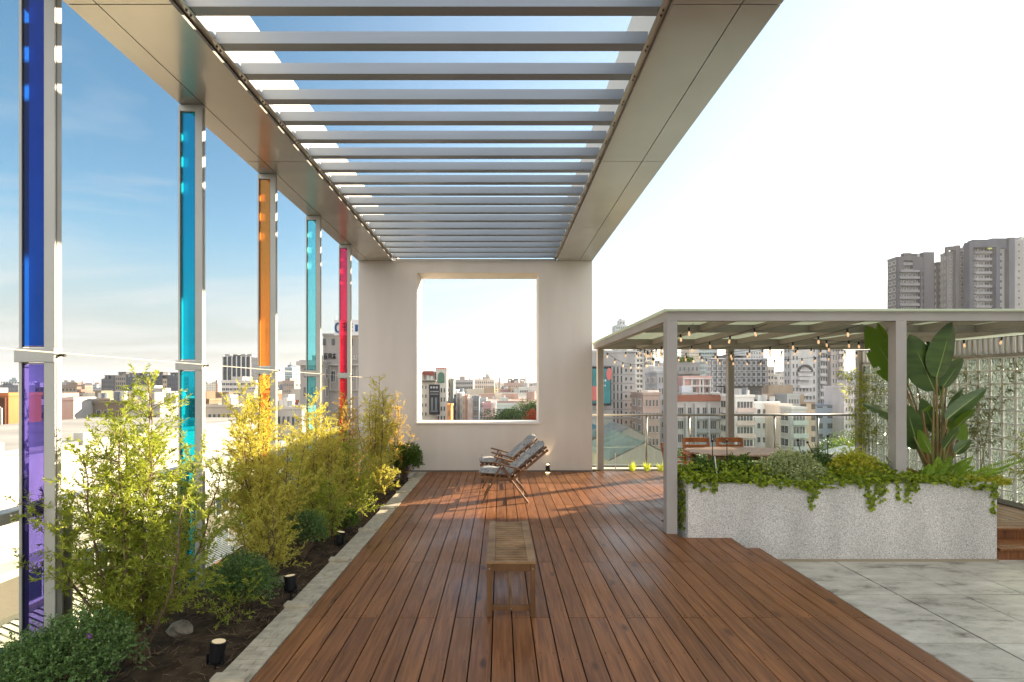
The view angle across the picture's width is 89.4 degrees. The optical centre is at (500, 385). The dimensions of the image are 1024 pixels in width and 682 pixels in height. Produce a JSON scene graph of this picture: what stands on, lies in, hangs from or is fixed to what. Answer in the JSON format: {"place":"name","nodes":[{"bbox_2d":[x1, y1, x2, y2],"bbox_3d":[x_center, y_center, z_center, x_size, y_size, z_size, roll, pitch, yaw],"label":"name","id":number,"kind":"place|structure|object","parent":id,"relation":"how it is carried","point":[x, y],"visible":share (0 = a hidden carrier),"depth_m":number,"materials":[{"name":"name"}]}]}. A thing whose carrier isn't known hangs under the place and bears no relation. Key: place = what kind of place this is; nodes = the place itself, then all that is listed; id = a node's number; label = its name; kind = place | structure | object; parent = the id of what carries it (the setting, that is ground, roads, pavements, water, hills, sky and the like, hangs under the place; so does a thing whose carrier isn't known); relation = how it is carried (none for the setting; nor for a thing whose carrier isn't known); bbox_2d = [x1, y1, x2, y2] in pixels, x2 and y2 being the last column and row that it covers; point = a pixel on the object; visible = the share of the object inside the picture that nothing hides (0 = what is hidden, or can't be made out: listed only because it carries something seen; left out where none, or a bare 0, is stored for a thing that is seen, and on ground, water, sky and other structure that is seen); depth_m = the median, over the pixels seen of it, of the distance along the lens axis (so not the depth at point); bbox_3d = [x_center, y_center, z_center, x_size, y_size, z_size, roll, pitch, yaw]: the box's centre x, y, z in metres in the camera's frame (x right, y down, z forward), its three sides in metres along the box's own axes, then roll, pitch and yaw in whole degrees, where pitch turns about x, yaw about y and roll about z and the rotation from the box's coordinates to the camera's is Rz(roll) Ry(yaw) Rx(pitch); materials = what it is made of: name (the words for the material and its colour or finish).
{"place":"outdoors","nodes":[
{"label":"outdoors","id":0,"kind":"place"},
{"bbox_2d":[0,388,18,424],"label":"orange building","id":1,"kind":"structure","parent":0,"point":[9,407],"depth_m":78.31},
{"bbox_2d":[0,582,120,647],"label":"corrugated shed","id":2,"kind":"structure","parent":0,"point":[4,635],"depth_m":18.11,"materials":[{"name":"white"}]},
{"bbox_2d":[62,397,97,419],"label":"city block","id":3,"kind":"structure","parent":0,"point":[77,407],"depth_m":88.81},
{"bbox_2d":[92,391,140,416],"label":"city block","id":4,"kind":"structure","parent":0,"point":[99,407],"depth_m":92.00,"materials":[{"name":"grey"}]},
{"bbox_2d":[0,417,280,633],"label":"white hall","id":5,"kind":"structure","parent":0,"point":[75,429],"depth_m":31.64,"materials":[{"name":"grey paint"}]},
{"bbox_2d":[124,392,177,416],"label":"city block","id":6,"kind":"structure","parent":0,"point":[157,396],"depth_m":76.00,"materials":[{"name":"grey"}]},
{"bbox_2d":[73,530,243,630],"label":"corrugated shed","id":7,"kind":"structure","parent":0,"point":[225,548],"depth_m":37.55,"materials":[{"name":"white"}]},
{"bbox_2d":[205,394,241,416],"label":"city block","id":8,"kind":"structure","parent":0,"point":[215,410],"depth_m":90.00,"materials":[{"name":"grey"}]},
{"bbox_2d":[222,354,257,379],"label":"ribbed tower","id":9,"kind":"structure","parent":0,"point":[247,361],"depth_m":350.00,"materials":[{"name":"grey concrete"}]},
{"bbox_2d":[221,377,269,395],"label":"city block","id":10,"kind":"structure","parent":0,"point":[229,385],"depth_m":300.00,"materials":[{"name":"grey"}]},
{"bbox_2d":[277,394,315,492],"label":"city block","id":11,"kind":"structure","parent":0,"point":[285,412],"depth_m":88.00,"materials":[{"name":"grey"}]},
{"bbox_2d":[422,371,439,419],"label":"white shop block","id":12,"kind":"structure","parent":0,"point":[430,398],"depth_m":149.97,"materials":[{"name":"grey concrete"}]},
{"bbox_2d":[419,476,586,681],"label":"deck base","id":13,"kind":"object","parent":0,"point":[493,611],"depth_m":3.89,"materials":[{"name":"black"}]},
{"bbox_2d":[250,471,1023,681],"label":"deck","id":14,"kind":"structure","parent":13,"relation":"on","point":[644,596],"depth_m":4.00,"materials":[{"name":"brown wood"}]},
{"bbox_2d":[479,434,538,487],"bbox_3d":[0.155,1.289,8.986,1.034,0.874,0.639,0,0,-2],"label":"folding recliner","id":15,"kind":"object","parent":14,"relation":"on","point":[517,450],"visible":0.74,"depth_m":8.78,"materials":[{"name":"fabric"}]},
{"bbox_2d":[486,521,535,616],"bbox_3d":[0.081,1.512,4.420,0.368,0.415,1.160,0,0,0],"label":"slatted bench","id":16,"kind":"object","parent":14,"relation":"on","point":[510,549],"visible":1,"depth_m":3.99,"materials":[{"name":"brown wood"}]},
{"bbox_2d":[479,441,547,502],"bbox_3d":[0.205,1.289,7.854,1.034,0.874,0.639,0,0,2],"label":"folding recliner","id":17,"kind":"object","parent":14,"relation":"on","point":[508,472],"visible":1,"depth_m":7.64,"materials":[{"name":"grey fabric"}]},
{"bbox_2d":[680,437,709,464],"bbox_3d":[3.225,1.286,8.292,0.540,0.868,0.525,0,0,0],"label":"dining chair","id":18,"kind":"object","parent":14,"relation":"on","point":[694,439],"visible":0.24,"depth_m":8.51,"materials":[{"name":"orange wood"}]},
{"bbox_2d":[684,447,793,461],"bbox_3d":[3.580,1.345,7.759,1.560,0.750,0.958,0,0,0],"label":"dining table","id":19,"kind":"object","parent":14,"relation":"on","point":[756,453],"visible":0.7,"depth_m":7.64,"materials":[{"name":"brown wood"}]},
{"bbox_2d":[592,309,1023,533],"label":"glass roof pergola","id":20,"kind":"object","parent":14,"relation":"on","point":[664,328],"visible":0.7,"depth_m":6.27,"materials":[{"name":"paint"}]},
{"bbox_2d":[997,498,1023,509],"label":"pebble bed","id":21,"kind":"object","parent":14,"relation":"on","point":[1009,503],"depth_m":7.47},
{"bbox_2d":[836,365,886,456],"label":"bamboo clump","id":22,"kind":"object","parent":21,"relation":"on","point":[867,424],"visible":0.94,"depth_m":10.31,"materials":[{"name":"green plant"}]},
{"bbox_2d":[939,353,1021,468],"bbox_3d":[7.318,0.560,7.856,0.637,2.321,1.125,0,0,-29],"label":"bamboo clump","id":23,"kind":"object","parent":21,"relation":"on","point":[983,428],"visible":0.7,"depth_m":7.86,"materials":[{"name":"green plant"}]},
{"bbox_2d":[481,408,529,419],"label":"city tree","id":24,"kind":"object","parent":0,"point":[509,414],"visible":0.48,"depth_m":110.50,"materials":[{"name":"green plant"}]},
{"bbox_2d":[0,0,1023,384],"label":"sky","id":25,"kind":"structure","parent":0,"point":[850,137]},
{"bbox_2d":[592,430,682,464],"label":"green roof shed","id":26,"kind":"structure","parent":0,"point":[637,455],"depth_m":33.33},
{"bbox_2d":[631,392,660,448],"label":"city block","id":27,"kind":"structure","parent":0,"point":[645,402],"depth_m":100.00,"materials":[{"name":"grey concrete"}]},
{"bbox_2d":[677,349,700,375],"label":"green terrace block","id":28,"kind":"structure","parent":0,"point":[688,367],"depth_m":180.00,"materials":[{"name":"grey"}]},
{"bbox_2d":[705,355,766,394],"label":"grid facade building","id":29,"kind":"structure","parent":0,"point":[752,373],"depth_m":219.97,"materials":[{"name":"grey concrete"}]},
{"bbox_2d":[754,395,779,464],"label":"mint white block","id":30,"kind":"structure","parent":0,"point":[759,426],"depth_m":118.00,"materials":[{"name":"grey"}]},
{"bbox_2d":[784,349,816,402],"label":"arch topped tower","id":31,"kind":"structure","parent":0,"point":[800,377],"depth_m":200.00,"materials":[{"name":"grey concrete"}]},
{"bbox_2d":[817,349,827,402],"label":"city block","id":32,"kind":"structure","parent":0,"point":[822,371],"depth_m":205.97,"materials":[{"name":"grey"}]},
{"bbox_2d":[828,349,844,385],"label":"city block","id":33,"kind":"structure","parent":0,"point":[836,360],"depth_m":204.00,"materials":[{"name":"grey"}]},
{"bbox_2d":[815,403,886,453],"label":"distant block","id":34,"kind":"structure","parent":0,"point":[825,425],"depth_m":165.57,"materials":[{"name":"concrete"}]},
{"bbox_3d":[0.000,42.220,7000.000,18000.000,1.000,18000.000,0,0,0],"label":"city ground","id":35,"kind":"structure","parent":0,"visible":0},
{"bbox_2d":[296,355,329,482],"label":"grey annex","id":36,"kind":"object","parent":35,"relation":"on","point":[324,380],"visible":0.27,"depth_m":116.00,"materials":[{"name":"grey concrete"}]},
{"bbox_2d":[322,320,357,466],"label":"grey institution","id":37,"kind":"structure","parent":35,"relation":"on","point":[331,347],"depth_m":120.00,"materials":[{"name":"grey concrete"}]},
{"bbox_2d":[435,368,450,419],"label":"arched window tower","id":38,"kind":"structure","parent":35,"relation":"on","point":[442,376],"depth_m":152.00,"materials":[{"name":"grey"}]},
{"bbox_2d":[592,350,635,431],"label":"slit window building","id":39,"kind":"structure","parent":35,"relation":"on","point":[619,383],"depth_m":110.00,"materials":[{"name":"grey concrete"}]},
{"bbox_2d":[596,421,649,446],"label":"corrugated shed","id":40,"kind":"structure","parent":35,"relation":"on","point":[631,432],"depth_m":50.30,"materials":[{"name":"metal"}]},
{"bbox_2d":[633,349,643,391],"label":"city block","id":41,"kind":"structure","parent":35,"relation":"on","point":[639,378],"depth_m":299.97,"materials":[{"name":"grey"}]},
{"bbox_2d":[645,371,662,449],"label":"city block","id":42,"kind":"structure","parent":35,"relation":"on","point":[653,380],"depth_m":125.00,"materials":[{"name":"grey"}]},
{"bbox_2d":[677,392,720,458],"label":"brown roof apartments","id":43,"kind":"structure","parent":35,"relation":"on","point":[700,426],"depth_m":119.88,"materials":[{"name":"grey"}]},
{"bbox_2d":[677,376,711,394],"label":"pink framed penthouse","id":44,"kind":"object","parent":43,"relation":"on","point":[699,385],"visible":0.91,"depth_m":131.83,"materials":[{"name":"grey"}]},
{"bbox_2d":[712,387,755,461],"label":"balcony wing","id":45,"kind":"structure","parent":35,"relation":"on","point":[743,404],"depth_m":112.00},
{"bbox_2d":[764,403,792,448],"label":"city block","id":46,"kind":"structure","parent":35,"relation":"on","point":[772,408],"depth_m":114.82,"materials":[{"name":"grey"}]},
{"bbox_2d":[772,393,800,405],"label":"city block","id":47,"kind":"structure","parent":35,"relation":"on","point":[792,398],"depth_m":150.00,"materials":[{"name":"grey"}]},
{"bbox_2d":[759,385,814,453],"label":"distant block","id":48,"kind":"structure","parent":35,"relation":"on","point":[768,390],"depth_m":155.77,"materials":[{"name":"concrete"}]},
{"bbox_2d":[780,406,808,454],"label":"city block","id":49,"kind":"structure","parent":35,"relation":"on","point":[793,428],"depth_m":108.00,"materials":[{"name":"grey"}]},
{"bbox_2d":[823,380,854,448],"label":"city block","id":50,"kind":"structure","parent":35,"relation":"on","point":[834,398],"depth_m":162.12,"materials":[{"name":"grey concrete"}]},
{"bbox_2d":[887,252,933,394],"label":"high-rise building","id":51,"kind":"structure","parent":35,"relation":"on","point":[910,280],"depth_m":220.70,"materials":[{"name":"grey concrete"}]},
{"bbox_2d":[934,262,939,308],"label":"high-rise building","id":52,"kind":"structure","parent":35,"relation":"on","point":[936,285],"depth_m":230.00,"materials":[{"name":"grey"}]},
{"bbox_2d":[940,245,959,396],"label":"high-rise building","id":53,"kind":"structure","parent":35,"relation":"on","point":[949,280],"depth_m":224.00,"materials":[{"name":"grey concrete"}]},
{"bbox_2d":[949,238,1006,448],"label":"high-rise building","id":54,"kind":"structure","parent":35,"relation":"on","point":[981,273],"depth_m":220.80,"materials":[{"name":"grey concrete"}]},
{"bbox_2d":[996,249,1004,422],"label":"high-rise building","id":55,"kind":"structure","parent":35,"relation":"on","point":[1002,278],"depth_m":223.00,"materials":[{"name":"grey"}]},
{"bbox_2d":[1005,237,1015,396],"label":"high-rise building","id":56,"kind":"structure","parent":35,"relation":"on","point":[1010,276],"depth_m":221.00,"materials":[{"name":"grey"}]},
{"bbox_2d":[1015,236,1023,410],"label":"high-rise building","id":57,"kind":"structure","parent":35,"relation":"on","point":[1019,272],"depth_m":226.00,"materials":[{"name":"grey"}]},
{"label":"side parapet","id":58,"kind":"structure","parent":0,"visible":0},
{"bbox_2d":[0,426,352,628],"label":"side railing","id":59,"kind":"object","parent":58,"relation":"on","point":[7,515],"visible":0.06,"depth_m":3.55,"materials":[{"name":"metal"}]},
{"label":"host building base","id":60,"kind":"structure","parent":0,"visible":0},
{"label":"terrace slab","id":61,"kind":"structure","parent":60,"relation":"on","visible":0},
{"bbox_2d":[358,259,591,477],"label":"frame wall","id":62,"kind":"structure","parent":61,"relation":"on","point":[390,322],"depth_m":10.36,"materials":[{"name":"white paint"}]},
{"bbox_2d":[0,348,367,377],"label":"stay cable","id":63,"kind":"object","parent":62,"relation":"attached to","point":[61,354],"visible":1,"depth_m":3.64,"materials":[{"name":"silver metal"}]},
{"bbox_2d":[63,0,783,260],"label":"steel pergola","id":64,"kind":"object","parent":62,"relation":"on","point":[668,71],"visible":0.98,"depth_m":4.68,"materials":[{"name":"grey metal"}]},
{"bbox_2d":[592,467,659,468],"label":"parapet","id":65,"kind":"structure","parent":61,"relation":"on","point":[624,468],"depth_m":10.95,"materials":[{"name":"white paint"}]},
{"bbox_2d":[592,414,854,466],"bbox_3d":[4.749,1.185,10.950,5.779,1.190,0.052,0,0,0],"label":"railing","id":66,"kind":"object","parent":65,"relation":"on","point":[774,428],"visible":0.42,"depth_m":10.93,"materials":[{"name":"silver metal"}]},
{"bbox_2d":[783,560,1023,681],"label":"paving","id":67,"kind":"structure","parent":61,"relation":"on","point":[965,619],"depth_m":4.73,"materials":[{"name":"grey tile"}]},
{"bbox_2d":[677,479,998,561],"bbox_3d":[3.888,1.552,6.229,3.515,0.885,0.742,0,0,0],"label":"aggregate planter","id":68,"kind":"object","parent":67,"relation":"on","point":[939,523],"visible":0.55,"depth_m":5.87,"materials":[{"name":"concrete"}]},
{"bbox_2d":[677,453,729,481],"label":"fine leaf plant","id":69,"kind":"object","parent":68,"relation":"on","point":[704,458],"visible":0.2,"depth_m":6.18,"materials":[{"name":"green plant"}]},
{"bbox_2d":[716,452,758,481],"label":"olive leaf plant","id":70,"kind":"object","parent":68,"relation":"on","point":[733,457],"visible":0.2,"depth_m":6.24,"materials":[{"name":"green plant"}]},
{"bbox_2d":[754,443,833,481],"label":"variegated plant","id":71,"kind":"object","parent":68,"relation":"on","point":[786,461],"visible":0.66,"depth_m":6.09,"materials":[{"name":"green plant"}]},
{"bbox_2d":[801,443,832,476],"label":"dark leaf plant","id":72,"kind":"object","parent":68,"relation":"on","point":[825,459],"visible":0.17,"depth_m":6.32,"materials":[{"name":"green plant"}]},
{"bbox_2d":[677,458,1000,533],"bbox_3d":[3.854,1.290,6.192,3.602,0.867,0.844,0,0,0],"label":"trailing creeper","id":73,"kind":"object","parent":68,"relation":"on","point":[758,478],"visible":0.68,"depth_m":5.87,"materials":[{"name":"green plant"}]},
{"bbox_2d":[827,441,883,481],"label":"yellow leaf plant","id":74,"kind":"object","parent":68,"relation":"on","point":[852,457],"visible":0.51,"depth_m":6.13,"materials":[{"name":"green plant"}]},
{"bbox_2d":[863,322,986,476],"bbox_3d":[5.078,0.166,6.354,1.466,1.927,0.749,0,0,0],"label":"bird of paradise","id":75,"kind":"object","parent":68,"relation":"in","point":[933,367],"visible":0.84,"depth_m":6.24,"materials":[{"name":"green plant"}]},
{"bbox_2d":[921,456,1023,480],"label":"sword fern","id":76,"kind":"object","parent":68,"relation":"in","point":[944,466],"visible":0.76,"depth_m":6.05,"materials":[{"name":"green plant"}]},
{"bbox_2d":[942,469,1014,486],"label":"yellow leaf plant","id":77,"kind":"object","parent":68,"relation":"in","point":[999,479],"visible":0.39,"depth_m":6.04,"materials":[{"name":"green plant"}]},
{"bbox_2d":[997,520,1023,559],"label":"timber steps","id":78,"kind":"structure","parent":67,"relation":"on","point":[1010,539],"depth_m":6.23,"materials":[{"name":"brown wood"}]},
{"bbox_2d":[855,351,1023,503],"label":"glass block wall","id":79,"kind":"structure","parent":61,"relation":"on","point":[1012,419],"depth_m":8.02,"materials":[{"name":"clear glass"}]},
{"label":"planting bed base","id":80,"kind":"structure","parent":61,"relation":"on","visible":0},
{"bbox_2d":[14,0,61,679],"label":"glass fin","id":81,"kind":"object","parent":80,"relation":"on","point":[40,226],"visible":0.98,"depth_m":3.08,"materials":[{"name":"blue glass"}]},
{"bbox_2d":[175,104,205,589],"bbox_3d":[-2.761,-0.264,4.613,0.238,4.467,0.062,0,0,0],"label":"glass fin","id":82,"kind":"object","parent":80,"relation":"on","point":[193,411],"visible":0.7,"depth_m":4.59,"materials":[{"name":"blue glass"}]},
{"bbox_2d":[87,477,407,681],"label":"planting bed","id":83,"kind":"object","parent":80,"relation":"on","point":[200,625],"visible":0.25,"depth_m":3.87,"materials":[{"name":"soil"}]},
{"bbox_2d":[0,603,150,681],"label":"round shrub","id":84,"kind":"object","parent":83,"relation":"on","point":[63,653],"visible":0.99,"depth_m":2.77,"materials":[{"name":"green plant"}]},
{"bbox_2d":[3,359,247,663],"bbox_3d":[-2.345,0.826,3.462,1.176,2.001,1.164,0,0,0],"label":"feathery shrub","id":85,"kind":"object","parent":83,"relation":"on","point":[121,531],"visible":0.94,"depth_m":3.28,"materials":[{"name":"green plant"}]},
{"bbox_2d":[165,619,192,637],"bbox_3d":[-2.317,1.766,3.751,0.180,0.138,0.128,0,0,0],"label":"rock","id":86,"kind":"object","parent":83,"relation":"on","point":[175,629],"visible":0.79,"depth_m":3.71,"materials":[{"name":"stone"}]},
{"bbox_2d":[206,638,238,668],"bbox_3d":[-1.768,1.738,3.361,0.127,0.243,0.258,0,0,19],"label":"garden spotlight","id":87,"kind":"object","parent":83,"relation":"on","point":[215,656],"visible":0.93,"depth_m":3.26,"materials":[{"name":"black plastic"}]},
{"bbox_2d":[186,565,272,629],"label":"feathery shrub","id":88,"kind":"object","parent":83,"relation":"on","point":[228,615],"visible":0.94,"depth_m":3.88,"materials":[{"name":"green plant"}]},
{"bbox_2d":[197,547,285,612],"bbox_3d":[-2.059,1.550,4.169,0.587,0.550,0.651,0,0,0],"label":"round shrub","id":89,"kind":"object","parent":83,"relation":"on","point":[232,571],"visible":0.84,"depth_m":4.06,"materials":[{"name":"green plant"}]},
{"bbox_2d":[205,371,325,560],"bbox_3d":[-2.386,0.835,5.128,1.131,1.985,1.112,0,0,0],"label":"feathery shrub","id":90,"kind":"object","parent":83,"relation":"on","point":[256,473],"visible":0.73,"depth_m":5.05,"materials":[{"name":"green plant"}]},
{"bbox_2d":[223,481,310,581],"bbox_3d":[-2.103,1.348,4.708,0.745,0.953,0.758,0,0,0],"label":"feathery shrub","id":91,"kind":"object","parent":83,"relation":"on","point":[279,551],"visible":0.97,"depth_m":4.73,"materials":[{"name":"green plant"}]},
{"bbox_2d":[270,450,317,524],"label":"feathery shrub","id":92,"kind":"object","parent":83,"relation":"on","point":[295,461],"visible":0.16,"depth_m":6.11,"materials":[{"name":"green plant"}]},
{"bbox_2d":[282,508,330,559],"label":"round shrub","id":93,"kind":"object","parent":83,"relation":"on","point":[307,531],"visible":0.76,"depth_m":5.36,"materials":[{"name":"green plant"}]},
{"bbox_2d":[277,386,348,512],"bbox_3d":[-2.501,0.908,6.786,0.916,1.834,0.991,0,0,-30],"label":"feathery shrub","id":94,"kind":"object","parent":83,"relation":"on","point":[308,432],"visible":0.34,"depth_m":6.66,"materials":[{"name":"yellow plant"}]},
{"bbox_2d":[293,469,355,542],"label":"feathery shrub","id":95,"kind":"object","parent":83,"relation":"on","point":[320,501],"visible":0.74,"depth_m":5.92,"materials":[{"name":"green plant"}]},
{"bbox_2d":[290,421,361,517],"bbox_3d":[-2.247,1.131,6.521,0.859,1.387,0.991,0,0,0],"label":"feathery shrub","id":96,"kind":"object","parent":83,"relation":"on","point":[336,473],"visible":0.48,"depth_m":6.52,"materials":[{"name":"green plant"}]},
{"bbox_2d":[326,503,362,530],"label":"round shrub","id":97,"kind":"object","parent":83,"relation":"on","point":[348,523],"visible":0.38,"depth_m":6.29,"materials":[{"name":"green plant"}]},
{"bbox_2d":[321,390,375,487],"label":"feathery shrub","id":98,"kind":"object","parent":83,"relation":"on","point":[346,427],"visible":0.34,"depth_m":7.93,"materials":[{"name":"yellow plant"}]},
{"bbox_2d":[325,429,376,505],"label":"feathery shrub","id":99,"kind":"object","parent":83,"relation":"on","point":[348,451],"visible":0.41,"depth_m":7.12,"materials":[{"name":"green plant"}]},
{"bbox_2d":[337,473,384,519],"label":"feathery shrub","id":100,"kind":"object","parent":83,"relation":"on","point":[362,496],"visible":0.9,"depth_m":7.00,"materials":[{"name":"green plant"}]},
{"bbox_2d":[353,375,402,488],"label":"feathery shrub","id":101,"kind":"object","parent":83,"relation":"on","point":[381,437],"visible":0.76,"depth_m":8.86,"materials":[{"name":"green plant"}]},
{"bbox_2d":[360,448,400,498],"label":"feathery shrub","id":102,"kind":"object","parent":83,"relation":"on","point":[378,476],"visible":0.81,"depth_m":8.23,"materials":[{"name":"yellow plant"}]},
{"bbox_2d":[384,389,415,482],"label":"feathery shrub","id":103,"kind":"object","parent":83,"relation":"on","point":[396,431],"visible":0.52,"depth_m":9.70,"materials":[{"name":"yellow plant"}]},
{"bbox_2d":[388,441,424,480],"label":"round shrub","id":104,"kind":"object","parent":83,"relation":"on","point":[414,452],"visible":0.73,"depth_m":9.72,"materials":[{"name":"green plant"}]},
{"bbox_2d":[255,174,277,489],"bbox_3d":[-2.761,-0.264,6.113,0.238,4.467,0.062,0,0,0],"label":"glass fin","id":105,"kind":"object","parent":80,"relation":"on","point":[272,178],"visible":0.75,"depth_m":6.09,"materials":[{"name":"orange glass"}]},
{"bbox_2d":[304,216,321,504],"bbox_3d":[-2.761,-0.264,7.623,0.238,4.467,0.062,0,0,0],"label":"glass fin","id":106,"kind":"object","parent":80,"relation":"on","point":[317,219],"visible":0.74,"depth_m":7.60,"materials":[{"name":"glass"}]},
{"bbox_2d":[337,245,351,488],"bbox_3d":[-2.761,-0.264,9.173,0.238,4.467,0.062,0,0,0],"label":"glass fin","id":107,"kind":"object","parent":80,"relation":"on","point":[345,386],"visible":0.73,"depth_m":9.15,"materials":[{"name":"glass"}]},
{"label":"kerb mortar","id":108,"kind":"structure","parent":61,"relation":"on","visible":0},
{"bbox_2d":[209,472,426,681],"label":"kerb","id":109,"kind":"structure","parent":108,"relation":"on","point":[247,664],"depth_m":4.02,"materials":[{"name":"concrete"}]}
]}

